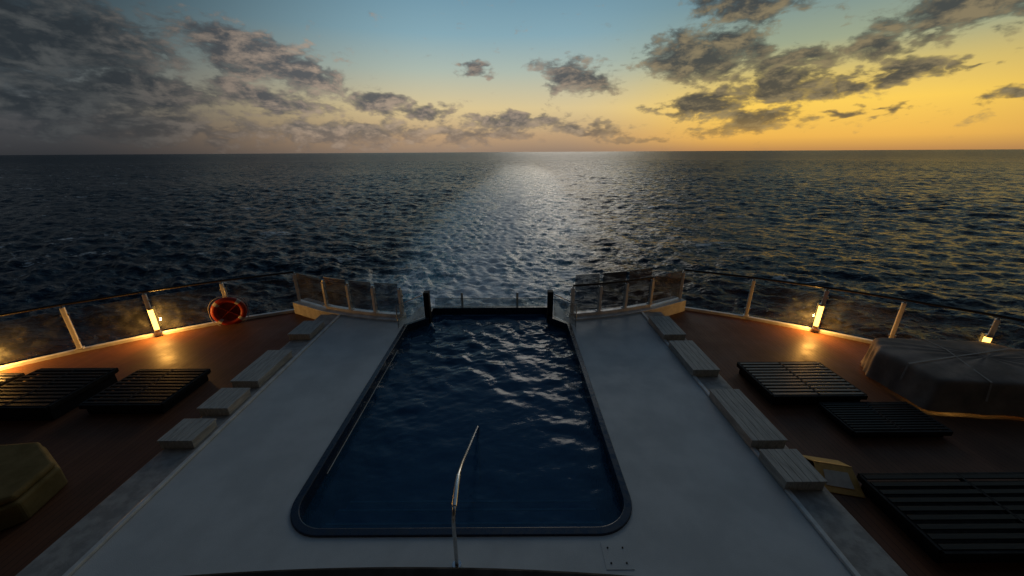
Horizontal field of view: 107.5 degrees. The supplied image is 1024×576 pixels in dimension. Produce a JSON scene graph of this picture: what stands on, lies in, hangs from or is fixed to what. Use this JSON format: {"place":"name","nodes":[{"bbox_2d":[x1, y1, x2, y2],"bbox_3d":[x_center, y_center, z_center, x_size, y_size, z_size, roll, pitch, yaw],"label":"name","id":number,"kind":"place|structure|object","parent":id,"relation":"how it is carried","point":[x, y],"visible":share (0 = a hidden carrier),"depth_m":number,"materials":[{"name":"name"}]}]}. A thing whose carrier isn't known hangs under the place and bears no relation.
{"place":"outdoors","nodes":[
{"label":"outdoors","id":0,"kind":"place"},
{"bbox_2d":[71,305,852,575],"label":"pool deck","id":1,"kind":"structure","parent":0,"point":[709,496],"depth_m":5.83,"materials":[{"name":"paint"}]},
{"bbox_2d":[290,290,631,537],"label":"swimming pool","id":2,"kind":"structure","parent":1,"relation":"in","point":[513,383],"depth_m":7.13,"materials":[{"name":"liquid"}]},
{"bbox_2d":[395,292,576,327],"bbox_3d":[-0.761,0.684,12.121,5.406,1.098,1.763,0,20,0],"label":"railing","id":3,"kind":"object","parent":2,"relation":"attached to","point":[462,298],"visible":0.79,"depth_m":12.82,"materials":[{"name":"metal"}]},
{"bbox_2d":[451,426,478,566],"bbox_3d":[-0.710,3.402,6.271,0.120,2.496,2.935,0,20,0],"label":"pool handrail","id":4,"kind":"object","parent":1,"relation":"attached to","point":[456,563],"visible":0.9,"depth_m":4.79,"materials":[{"name":"metal"}]},
{"bbox_2d":[600,542,634,569],"bbox_3d":[1.380,3.514,4.936,0.360,0.012,0.360,0,20,0],"label":"deck plate","id":5,"kind":"object","parent":1,"relation":"on","point":[616,555],"visible":1,"depth_m":4.92,"materials":[{"name":"paint"}]},
{"bbox_2d":[0,149,1023,365],"bbox_3d":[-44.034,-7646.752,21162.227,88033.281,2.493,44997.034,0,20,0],"label":"sea","id":6,"kind":"structure","parent":0,"point":[943,227],"depth_m":120.43,"materials":[{"name":"liquid"}]},
{"bbox_2d":[0,0,1023,154],"label":"sky","id":7,"kind":"structure","parent":0,"point":[78,77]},
{"bbox_3d":[-0.725,12.995,10.611,33.439,20.340,14.116,0,20,0],"label":"ship hull","id":8,"kind":"object","parent":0,"visible":0},
{"bbox_2d":[0,312,314,575],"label":"wooden deck","id":9,"kind":"structure","parent":8,"relation":"on","point":[99,458],"depth_m":7.90,"materials":[{"name":"brown wood"}]},
{"bbox_2d":[0,373,24,391],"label":"sun lounger","id":10,"kind":"object","parent":9,"relation":"on","point":[5,378],"visible":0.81,"depth_m":9.14,"materials":[{"name":"brown wood"}]},
{"bbox_2d":[0,442,67,531],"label":"covered table","id":11,"kind":"object","parent":9,"relation":"on","point":[33,480],"visible":1,"depth_m":6.06,"materials":[{"name":"fabric"}]},
{"bbox_2d":[0,368,118,420],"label":"sun lounger","id":12,"kind":"object","parent":9,"relation":"on","point":[50,393],"visible":1,"depth_m":8.45,"materials":[{"name":"brown wood"}]},
{"bbox_2d":[78,368,210,413],"bbox_3d":[-8.436,2.395,8.775,1.800,0.297,1.450,0,20,0],"label":"sun lounger","id":13,"kind":"object","parent":9,"relation":"on","point":[151,391],"visible":1,"depth_m":8.57,"materials":[{"name":"brown wood"}]},
{"bbox_2d":[0,271,300,370],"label":"deck railing","id":14,"kind":"object","parent":9,"relation":"on","point":[64,314],"visible":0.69,"depth_m":11.21,"materials":[{"name":"metal"}]},
{"bbox_2d":[146,307,160,331],"bbox_3d":[-10.987,0.969,11.508,0.150,0.790,0.150,0,20,0],"label":"post lamp","id":15,"kind":"object","parent":14,"relation":"attached to","point":[153,319],"visible":1,"depth_m":11.47,"materials":[{"name":"metal"}]},
{"bbox_2d":[208,287,248,325],"bbox_3d":[-9.353,0.640,12.374,1.078,1.339,0.172,-11,22,-26],"label":"lifebuoy","id":16,"kind":"object","parent":14,"relation":"attached to","point":[226,310],"visible":0.97,"depth_m":12.36,"materials":[{"name":"paint"}]},
{"bbox_2d":[16,314,340,575],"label":"kerb","id":17,"kind":"structure","parent":9,"relation":"on","point":[76,546],"depth_m":5.69,"materials":[{"name":"grey concrete"}]},
{"bbox_2d":[157,418,217,448],"bbox_3d":[-6.000,2.701,6.977,0.624,0.190,0.600,0,20,0],"label":"deck bench","id":18,"kind":"object","parent":17,"relation":"on","point":[188,433],"visible":1,"depth_m":6.86,"materials":[{"name":"white wood"}]},
{"bbox_2d":[196,388,250,415],"bbox_3d":[-6.001,2.377,7.870,0.624,0.190,0.700,0,20,0],"label":"deck bench","id":19,"kind":"object","parent":17,"relation":"on","point":[224,401],"visible":1,"depth_m":7.74,"materials":[{"name":"white wood"}]},
{"bbox_2d":[230,350,291,387],"bbox_3d":[-6.004,1.934,9.092,0.624,0.190,1.400,0,20,0],"label":"deck bench","id":20,"kind":"object","parent":17,"relation":"on","point":[260,371],"visible":1,"depth_m":8.89,"materials":[{"name":"white wood"}]},
{"bbox_2d":[287,321,324,339],"bbox_3d":[-6.008,1.235,11.019,0.624,0.190,0.900,0,20,0],"label":"deck bench","id":21,"kind":"object","parent":17,"relation":"on","point":[306,330],"visible":1,"depth_m":10.84,"materials":[{"name":"white wood"}]},
{"bbox_2d":[293,298,406,321],"bbox_3d":[-5.581,1.493,12.897,4.454,1.660,0.777,7,21,19],"label":"stern ledge","id":22,"kind":"object","parent":8,"relation":"on","point":[310,308],"visible":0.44,"depth_m":12.68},
{"bbox_2d":[321,277,405,317],"bbox_3d":[-4.884,0.296,12.146,3.040,1.136,0.280,5,21,15],"label":"glass windbreak","id":23,"kind":"object","parent":22,"relation":"on","point":[374,312],"visible":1,"depth_m":12.12,"materials":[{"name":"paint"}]},
{"bbox_2d":[569,296,685,320],"bbox_3d":[3.998,1.438,12.897,4.454,1.660,0.777,-8,21,-19],"label":"stern ledge","id":24,"kind":"object","parent":8,"relation":"on","point":[670,305],"visible":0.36,"depth_m":12.69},
{"bbox_2d":[568,267,654,316],"bbox_3d":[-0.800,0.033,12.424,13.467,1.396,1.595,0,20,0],"label":"glass windbreak","id":25,"kind":"object","parent":24,"relation":"on","point":[624,307],"visible":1,"depth_m":12.08,"materials":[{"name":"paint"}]},
{"bbox_2d":[669,310,1023,575],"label":"wooden deck","id":26,"kind":"structure","parent":8,"relation":"on","point":[972,443],"depth_m":7.51,"materials":[{"name":"brown wood"}]},
{"bbox_2d":[641,312,907,575],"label":"kerb","id":27,"kind":"structure","parent":26,"relation":"on","point":[854,546],"depth_m":5.25,"materials":[{"name":"grey concrete"}]},
{"bbox_2d":[648,316,685,339],"bbox_3d":[4.527,1.166,11.043,0.634,0.190,1.250,0,20,0],"label":"deck bench","id":28,"kind":"object","parent":27,"relation":"on","point":[667,327],"visible":1,"depth_m":10.84,"materials":[{"name":"white wood"}]},
{"bbox_2d":[669,340,719,375],"bbox_3d":[4.530,1.746,9.445,0.634,0.190,1.450,0,20,0],"label":"deck bench","id":29,"kind":"object","parent":27,"relation":"on","point":[693,357],"visible":1,"depth_m":9.25,"materials":[{"name":"white wood"}]},
{"bbox_2d":[709,389,787,447],"bbox_3d":[4.535,2.507,7.343,0.634,0.190,1.520,0,20,0],"label":"deck bench","id":30,"kind":"object","parent":27,"relation":"on","point":[750,423],"visible":1,"depth_m":7.14,"materials":[{"name":"white wood"}]},
{"bbox_2d":[758,449,827,489],"bbox_3d":[4.537,2.950,6.121,0.634,0.190,0.680,0,20,0],"label":"deck bench","id":31,"kind":"object","parent":27,"relation":"on","point":[792,469],"visible":1,"depth_m":6.01,"materials":[{"name":"white wood"}]},
{"bbox_2d":[737,361,867,404],"bbox_3d":[6.763,2.250,8.935,2.100,0.297,1.450,0,20,0],"label":"sun lounger","id":32,"kind":"object","parent":26,"relation":"on","point":[795,383],"visible":1,"depth_m":8.74,"materials":[{"name":"brown wood"}]},
{"bbox_2d":[803,455,865,497],"bbox_3d":[5.543,3.159,6.526,0.659,0.248,0.815,5,20,13],"label":"deck hatch","id":33,"kind":"object","parent":26,"relation":"on","point":[839,477],"visible":0.77,"depth_m":6.34,"materials":[{"name":"yellow plastic"}]},
{"bbox_2d":[678,269,1023,343],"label":"deck railing","id":34,"kind":"object","parent":26,"relation":"on","point":[993,327],"visible":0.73,"depth_m":11.42,"materials":[{"name":"metal"}]},
{"bbox_2d":[812,303,824,327],"bbox_3d":[9.398,0.852,11.508,0.150,0.790,0.150,0,20,0],"label":"post lamp","id":35,"kind":"object","parent":34,"relation":"attached to","point":[818,315],"visible":1,"depth_m":11.47,"materials":[{"name":"metal"}]},
{"bbox_2d":[982,333,993,342],"bbox_3d":[11.984,1.544,9.559,0.150,0.790,0.150,0,20,0],"label":"post lamp","id":36,"kind":"object","parent":34,"relation":"attached to","point":[987,337],"visible":0.41,"depth_m":9.43,"materials":[{"name":"metal"}]},
{"bbox_2d":[817,401,952,437],"bbox_3d":[7.616,2.720,7.757,1.950,0.207,0.950,0,20,0],"label":"sun lounger","id":37,"kind":"object","parent":26,"relation":"on","point":[871,419],"visible":1,"depth_m":7.63,"materials":[{"name":"brown wood"}]},
{"bbox_2d":[857,472,1023,562],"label":"sun lounger","id":38,"kind":"object","parent":26,"relation":"on","point":[963,520],"visible":0.99,"depth_m":5.63,"materials":[{"name":"brown wood"}]},
{"bbox_2d":[861,338,1023,417],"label":"covered daybed","id":39,"kind":"object","parent":26,"relation":"on","point":[970,377],"visible":1,"depth_m":8.35,"materials":[{"name":"grey fabric"}]},
{"bbox_3d":[-0.817,-3.003,-0.506,36.000,22.000,5.200,0,20,0],"label":"superstructure","id":40,"kind":"object","parent":8,"relation":"on","visible":0},
{"bbox_2d":[185,567,626,575],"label":"balcony ledge","id":41,"kind":"object","parent":40,"relation":"attached to","point":[407,571],"visible":1,"depth_m":2.28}
]}

